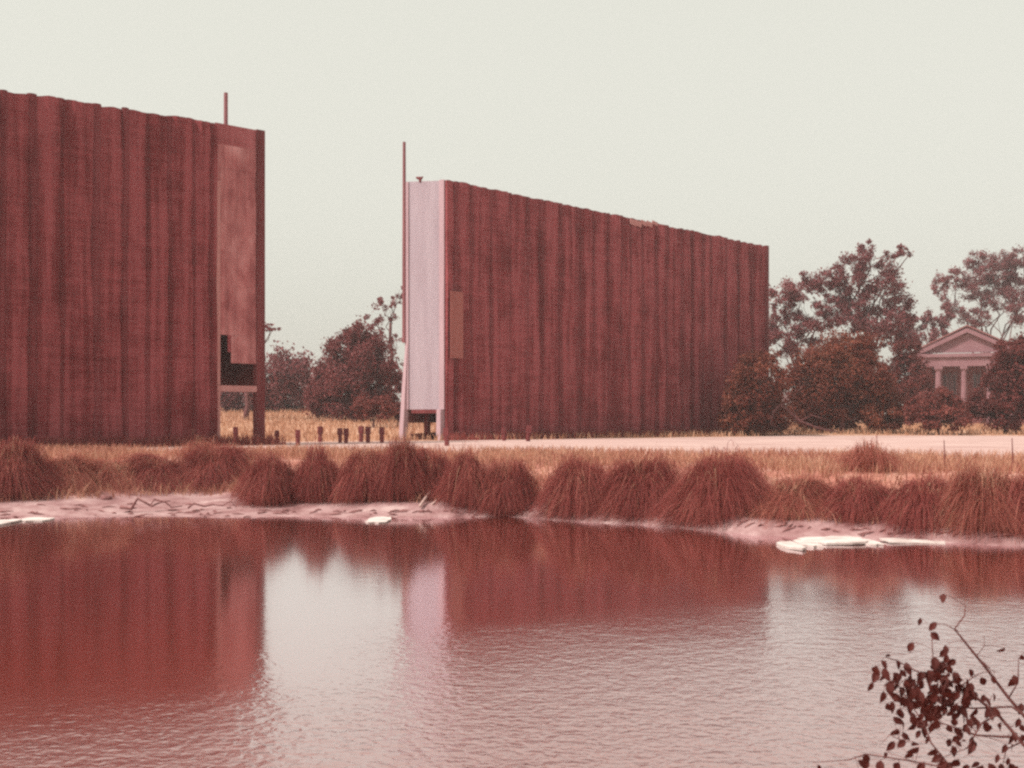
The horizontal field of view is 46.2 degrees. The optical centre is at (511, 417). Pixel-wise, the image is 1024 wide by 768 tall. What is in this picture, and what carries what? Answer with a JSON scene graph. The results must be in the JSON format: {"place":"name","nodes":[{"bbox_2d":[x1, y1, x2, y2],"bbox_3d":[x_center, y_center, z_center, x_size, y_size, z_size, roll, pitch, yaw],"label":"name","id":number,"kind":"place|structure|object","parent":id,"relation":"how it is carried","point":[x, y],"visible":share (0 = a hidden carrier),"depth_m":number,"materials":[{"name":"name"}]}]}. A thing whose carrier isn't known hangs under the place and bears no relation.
{"place":"outdoors","nodes":[
{"label":"outdoors","id":0,"kind":"place"},
{"bbox_2d":[0,516,1023,767],"bbox_3d":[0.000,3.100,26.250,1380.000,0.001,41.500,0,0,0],"label":"water","id":1,"kind":"structure","parent":0,"point":[322,642],"depth_m":16.50,"materials":[{"name":"liquid"}]},
{"bbox_2d":[0,519,21,525],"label":"white slab","id":2,"kind":"object","parent":1,"relation":"on","point":[6,521],"depth_m":35.34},
{"bbox_2d":[21,517,54,521],"bbox_3d":[-14.444,3.077,36.396,0.899,0.037,1.283,1,0,0],"label":"white slab","id":3,"kind":"object","parent":1,"relation":"on","point":[35,519],"depth_m":36.20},
{"bbox_2d":[365,516,390,523],"bbox_3d":[-4.005,3.077,36.211,0.714,0.039,1.990,-1,0,0],"label":"white slab","id":4,"kind":"object","parent":1,"relation":"on","point":[382,519],"depth_m":36.08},
{"bbox_2d":[776,541,805,550],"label":"white slab","id":5,"kind":"structure","parent":1,"relation":"on","point":[790,545],"depth_m":28.56,"materials":[{"name":"white stone"}]},
{"bbox_2d":[793,539,822,547],"bbox_3d":[7.213,3.068,29.319,0.500,0.054,1.469,1,1,0],"label":"white slab","id":6,"kind":"object","parent":1,"relation":"on","point":[808,543],"depth_m":29.07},
{"bbox_2d":[797,536,867,544],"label":"white slab","id":7,"kind":"structure","parent":1,"relation":"on","point":[839,540],"depth_m":29.82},
{"bbox_2d":[864,539,883,545],"bbox_3d":[8.830,3.077,29.699,0.434,0.037,1.342,-1,0,0],"label":"white slab","id":8,"kind":"object","parent":1,"relation":"on","point":[872,543],"depth_m":29.29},
{"bbox_2d":[879,538,944,543],"bbox_3d":[10.042,3.077,30.017,1.607,0.036,1.204,1,1,0],"label":"white slab","id":9,"kind":"object","parent":1,"relation":"on","point":[904,541],"depth_m":29.81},
{"bbox_2d":[0,410,1023,545],"bbox_3d":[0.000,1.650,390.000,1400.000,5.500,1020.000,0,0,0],"label":"ground","id":10,"kind":"structure","parent":0,"point":[50,507],"depth_m":38.16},
{"bbox_2d":[0,432,77,503],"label":"grass tussock","id":11,"kind":"object","parent":10,"relation":"on","point":[23,467],"depth_m":40.23,"materials":[{"name":"brown plant"}]},
{"bbox_2d":[45,451,111,496],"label":"grass tussock","id":12,"kind":"object","parent":10,"relation":"on","point":[73,464],"depth_m":41.66,"materials":[{"name":"brown plant"}]},
{"bbox_2d":[100,494,112,499],"bbox_3d":[-13.845,2.730,40.942,0.436,0.262,0.365,0,0,0],"label":"stone","id":13,"kind":"object","parent":10,"relation":"on","point":[106,497],"visible":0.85,"depth_m":40.85,"materials":[{"name":"brown stone"}]},
{"bbox_2d":[86,456,152,493],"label":"grass tussock","id":14,"kind":"object","parent":10,"relation":"on","point":[117,469],"depth_m":42.66,"materials":[{"name":"brown plant"}]},
{"bbox_2d":[0,90,264,444],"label":"drive in screen","id":15,"kind":"object","parent":10,"relation":"on","point":[132,272],"visible":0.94,"depth_m":66.32,"materials":[{"name":"brown wood"}]},
{"bbox_2d":[120,497,181,509],"bbox_3d":[-11.625,2.739,38.647,1.898,0.441,0.449,0,0,-23],"label":"driftwood","id":16,"kind":"object","parent":10,"relation":"on","point":[133,504],"visible":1,"depth_m":38.51,"materials":[{"name":"grey wood"}]},
{"bbox_2d":[112,451,191,495],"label":"grass tussock","id":17,"kind":"object","parent":10,"relation":"on","point":[148,467],"depth_m":43.56,"materials":[{"name":"brown plant"}]},
{"bbox_2d":[170,433,223,460],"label":"weed clump","id":18,"kind":"object","parent":10,"relation":"on","point":[200,443],"visible":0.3,"depth_m":46.47,"materials":[{"name":"red plant"}]},
{"bbox_2d":[160,437,260,495],"bbox_3d":[-11.305,1.772,44.521,4.222,2.127,4.123,0,0,0],"label":"grass tussock","id":19,"kind":"object","parent":10,"relation":"on","point":[205,468],"depth_m":44.05,"materials":[{"name":"brown plant"}]},
{"bbox_2d":[187,501,235,508],"bbox_3d":[-9.729,2.805,38.895,1.541,0.246,0.195,0,0,-20],"label":"driftwood","id":20,"kind":"object","parent":10,"relation":"on","point":[192,504],"visible":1,"depth_m":38.77,"materials":[{"name":"grey wood"}]},
{"bbox_2d":[243,322,280,419],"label":"tall tree","id":21,"kind":"object","parent":10,"relation":"on","point":[247,402],"visible":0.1,"depth_m":127.64,"materials":[{"name":"red plant"}]},
{"bbox_2d":[217,340,316,411],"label":"hazy tree","id":22,"kind":"object","parent":10,"relation":"on","point":[287,376],"visible":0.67,"depth_m":149.27,"materials":[{"name":"brown plant"}]},
{"bbox_2d":[220,441,315,510],"bbox_3d":[-8.048,1.894,40.230,3.274,2.275,3.549,0,0,-31],"label":"grass tussock","id":23,"kind":"object","parent":10,"relation":"on","point":[266,479],"depth_m":39.55,"materials":[{"name":"brown plant"}]},
{"bbox_2d":[282,434,340,506],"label":"grass tussock","id":24,"kind":"object","parent":10,"relation":"on","point":[314,478],"depth_m":39.74,"materials":[{"name":"brown plant"}]},
{"bbox_2d":[297,315,402,421],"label":"dense tree","id":25,"kind":"object","parent":10,"relation":"on","point":[339,379],"visible":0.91,"depth_m":124.32,"materials":[{"name":"brown plant"}]},
{"bbox_2d":[318,435,395,506],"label":"grass tussock","id":26,"kind":"object","parent":10,"relation":"on","point":[356,474],"depth_m":39.29,"materials":[{"name":"brown plant"}]},
{"bbox_2d":[349,391,399,427],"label":"round shrub","id":27,"kind":"object","parent":10,"relation":"on","point":[365,407],"visible":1,"depth_m":111.69,"materials":[{"name":"brown plant"}]},
{"bbox_2d":[363,286,401,392],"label":"sparse tree","id":28,"kind":"object","parent":10,"relation":"on","point":[380,302],"visible":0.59,"depth_m":139.75,"materials":[{"name":"red plant"}]},
{"bbox_2d":[0,425,791,448],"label":"wall foot weeds","id":29,"kind":"object","parent":10,"relation":"on","point":[246,440],"depth_m":70.80,"materials":[{"name":"brown plant"}]},
{"bbox_2d":[393,402,400,426],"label":"round shrub","id":30,"kind":"object","parent":10,"relation":"on","point":[397,416],"visible":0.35,"depth_m":113.47,"materials":[{"name":"red plant"}]},
{"bbox_2d":[368,425,434,504],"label":"grass tussock","id":31,"kind":"object","parent":10,"relation":"on","point":[404,477],"depth_m":39.21,"materials":[{"name":"brown plant"}]},
{"bbox_2d":[419,488,436,506],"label":"dead branch","id":32,"kind":"object","parent":10,"relation":"on","point":[423,501],"visible":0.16,"depth_m":38.67,"materials":[{"name":"beige wood"}]},
{"bbox_2d":[414,439,453,500],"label":"grass tussock","id":33,"kind":"object","parent":10,"relation":"on","point":[436,464],"depth_m":40.08,"materials":[{"name":"brown plant"}]},
{"bbox_2d":[426,438,492,516],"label":"grass tussock","id":34,"kind":"object","parent":10,"relation":"on","point":[467,467],"depth_m":38.34,"materials":[{"name":"brown plant"}]},
{"bbox_2d":[453,454,547,518],"bbox_3d":[-0.255,2.119,38.144,3.377,2.205,3.067,0,0,22],"label":"grass tussock","id":35,"kind":"object","parent":10,"relation":"on","point":[511,488],"depth_m":37.88,"materials":[{"name":"brown plant"}]},
{"bbox_2d":[0,503,1018,538],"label":"wrack line","id":36,"kind":"object","parent":10,"relation":"on","point":[789,527],"visible":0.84,"depth_m":37.84,"materials":[{"name":"brown plant"}]},
{"bbox_2d":[0,442,1023,524],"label":"bank grass","id":37,"kind":"structure","parent":10,"relation":"on","point":[782,459],"depth_m":43.53,"materials":[{"name":"beige plant"}]},
{"bbox_2d":[63,435,1023,457],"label":"gravel lot","id":38,"kind":"structure","parent":10,"relation":"on","point":[985,444],"depth_m":74.73,"materials":[{"name":"beige gravel"}]},
{"bbox_2d":[233,427,237,438],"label":"short post","id":39,"kind":"object","parent":38,"relation":"on","point":[235,430],"visible":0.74,"depth_m":76.70,"materials":[{"name":"brown wood"}]},
{"bbox_2d":[274,430,278,440],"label":"short post","id":40,"kind":"object","parent":38,"relation":"on","point":[277,433],"visible":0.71,"depth_m":73.75,"materials":[{"name":"brown wood"}]},
{"bbox_2d":[295,430,300,444],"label":"short post","id":41,"kind":"object","parent":38,"relation":"on","point":[297,434],"visible":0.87,"depth_m":68.44,"materials":[{"name":"brown wood"}]},
{"bbox_2d":[317,426,322,441],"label":"short post","id":42,"kind":"object","parent":38,"relation":"on","point":[320,430],"visible":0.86,"depth_m":79.87,"materials":[{"name":"brown wood"}]},
{"bbox_2d":[337,428,342,442],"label":"short post","id":43,"kind":"object","parent":38,"relation":"on","point":[339,432],"visible":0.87,"depth_m":76.72,"materials":[{"name":"brown wood"}]},
{"bbox_2d":[343,428,348,442],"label":"short post","id":44,"kind":"object","parent":38,"relation":"on","point":[346,432],"visible":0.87,"depth_m":75.18,"materials":[{"name":"brown wood"}]},
{"bbox_2d":[358,426,363,441],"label":"short post","id":45,"kind":"object","parent":38,"relation":"on","point":[360,430],"visible":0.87,"depth_m":79.88,"materials":[{"name":"brown wood"}]},
{"bbox_2d":[365,427,370,442],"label":"short post","id":46,"kind":"object","parent":38,"relation":"on","point":[367,431],"visible":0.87,"depth_m":76.72,"materials":[{"name":"brown wood"}]},
{"bbox_2d":[379,427,384,442],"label":"short post","id":47,"kind":"object","parent":38,"relation":"on","point":[381,431],"visible":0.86,"depth_m":76.69,"materials":[{"name":"brown wood"}]},
{"bbox_2d":[443,428,449,445],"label":"short post","id":48,"kind":"object","parent":38,"relation":"on","point":[446,433],"visible":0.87,"depth_m":68.46,"materials":[{"name":"brown wood"}]},
{"bbox_2d":[501,427,505,440],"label":"short post","id":49,"kind":"object","parent":38,"relation":"on","point":[503,431],"visible":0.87,"depth_m":83.39,"materials":[{"name":"brown wood"}]},
{"bbox_2d":[526,425,531,440],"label":"short post","id":50,"kind":"object","parent":38,"relation":"on","point":[528,431],"visible":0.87,"depth_m":81.61,"materials":[{"name":"brown wood"}]},
{"bbox_2d":[770,402,837,432],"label":"fallen limb","id":51,"kind":"object","parent":38,"relation":"on","point":[794,415],"visible":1,"depth_m":103.94,"materials":[{"name":"brown wood"}]},
{"bbox_2d":[233,361,859,421],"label":"distant wood","id":52,"kind":"object","parent":10,"relation":"on","point":[784,397],"depth_m":289.43,"materials":[{"name":"plant"}]},
{"bbox_2d":[516,447,616,523],"bbox_3d":[2.155,2.063,37.030,3.651,2.398,3.608,0,0,35],"label":"grass tussock","id":53,"kind":"object","parent":10,"relation":"on","point":[569,486],"depth_m":36.42,"materials":[{"name":"brown plant"}]},
{"bbox_2d":[399,142,768,439],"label":"drive in screen","id":54,"kind":"object","parent":10,"relation":"on","point":[520,312],"visible":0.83,"depth_m":94.98,"materials":[{"name":"paint"}]},
{"bbox_2d":[573,449,687,527],"bbox_3d":[3.747,1.966,36.033,4.029,2.494,4.503,0,0,0],"label":"grass tussock","id":55,"kind":"object","parent":10,"relation":"on","point":[632,490],"depth_m":35.54,"materials":[{"name":"brown plant"}]},
{"bbox_2d":[628,439,785,532],"bbox_3d":[5.649,1.930,34.140,4.731,2.661,4.237,0,0,0],"label":"grass tussock","id":56,"kind":"object","parent":10,"relation":"on","point":[710,489],"depth_m":33.52,"materials":[{"name":"brown plant"}]},
{"bbox_2d":[714,348,806,435],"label":"bush","id":57,"kind":"object","parent":10,"relation":"on","point":[755,403],"visible":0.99,"depth_m":104.53,"materials":[{"name":"brown plant"}]},
{"bbox_2d":[737,469,838,531],"bbox_3d":[7.982,2.229,33.437,3.752,1.624,3.595,0,0,0],"label":"grass tussock","id":58,"kind":"object","parent":10,"relation":"on","point":[799,491],"depth_m":32.89,"materials":[{"name":"red plant"}]},
{"bbox_2d":[769,267,841,422],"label":"open tree","id":59,"kind":"object","parent":10,"relation":"on","point":[792,295],"visible":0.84,"depth_m":149.01,"materials":[{"name":"brown plant"}]},
{"bbox_2d":[778,327,906,432],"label":"bush","id":60,"kind":"object","parent":10,"relation":"on","point":[824,369],"visible":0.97,"depth_m":110.77,"materials":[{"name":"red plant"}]},
{"bbox_2d":[803,466,898,527],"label":"grass tussock","id":61,"kind":"object","parent":10,"relation":"on","point":[858,495],"depth_m":32.05,"materials":[{"name":"red plant"}]},
{"bbox_2d":[804,434,925,476],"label":"weed clump","id":62,"kind":"object","parent":10,"relation":"on","point":[870,454],"visible":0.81,"depth_m":35.37,"materials":[{"name":"brown plant"}]},
{"bbox_2d":[819,238,923,423],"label":"open tree","id":63,"kind":"object","parent":10,"relation":"on","point":[859,320],"visible":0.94,"depth_m":147.26,"materials":[{"name":"brown plant"}]},
{"bbox_2d":[869,338,934,426],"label":"dark tree","id":64,"kind":"object","parent":10,"relation":"on","point":[912,381],"visible":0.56,"depth_m":136.16,"materials":[{"name":"red plant"}]},
{"bbox_2d":[863,469,964,538],"bbox_3d":[10.780,2.239,31.483,3.480,1.886,3.653,0,0,0],"label":"grass tussock","id":65,"kind":"object","parent":10,"relation":"on","point":[910,504],"depth_m":30.91,"materials":[{"name":"red plant"}]},
{"bbox_2d":[813,594,1023,767],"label":"leafy shrub","id":66,"kind":"object","parent":10,"relation":"on","point":[928,703],"visible":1,"depth_m":5.03,"materials":[{"name":"brown plant"}]},
{"bbox_2d":[898,306,956,353],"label":"slender tree","id":67,"kind":"object","parent":10,"relation":"on","point":[934,333],"visible":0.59,"depth_m":195.11,"materials":[{"name":"red plant"}]},
{"bbox_2d":[900,385,972,434],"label":"bush","id":68,"kind":"object","parent":10,"relation":"on","point":[948,412],"visible":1,"depth_m":108.13,"materials":[{"name":"brown plant"}]},
{"bbox_2d":[910,325,1023,424],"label":"columned house","id":69,"kind":"structure","parent":10,"relation":"on","point":[960,369],"depth_m":177.24,"materials":[{"name":"paint"}]},
{"bbox_2d":[942,374,950,390],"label":"window","id":70,"kind":"structure","parent":69,"relation":"in","point":[944,376],"depth_m":180.90,"materials":[{"name":"glass"}]},
{"bbox_2d":[948,374,956,400],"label":"window","id":71,"kind":"structure","parent":69,"relation":"in","point":[953,376],"depth_m":180.55,"materials":[{"name":"glass"}]},
{"bbox_2d":[973,373,981,415],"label":"window","id":72,"kind":"structure","parent":69,"relation":"in","point":[976,376],"depth_m":179.36,"materials":[{"name":"glass"}]},
{"bbox_2d":[922,453,1023,544],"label":"grass tussock","id":73,"kind":"object","parent":10,"relation":"on","point":[974,500],"depth_m":30.11,"materials":[{"name":"red plant"}]},
{"bbox_2d":[930,243,1023,352],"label":"open tree","id":74,"kind":"object","parent":10,"relation":"on","point":[1008,276],"visible":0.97,"depth_m":204.99,"materials":[{"name":"brown plant"}]},
{"bbox_2d":[964,328,1023,433],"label":"bush","id":75,"kind":"object","parent":10,"relation":"on","point":[1005,400],"visible":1,"depth_m":110.04,"materials":[{"name":"red plant"}]},
{"bbox_2d":[991,471,1023,543],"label":"grass tussock","id":76,"kind":"object","parent":10,"relation":"on","point":[1019,496],"depth_m":29.77,"materials":[{"name":"red plant"}]},
{"bbox_2d":[0,0,1023,417],"label":"sky","id":77,"kind":"structure","parent":0,"point":[808,131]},
{"bbox_2d":[220,406,1023,442],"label":"field grass","id":78,"kind":"structure","parent":0,"point":[310,434],"depth_m":108.47,"materials":[{"name":"beige plant"}]}
]}

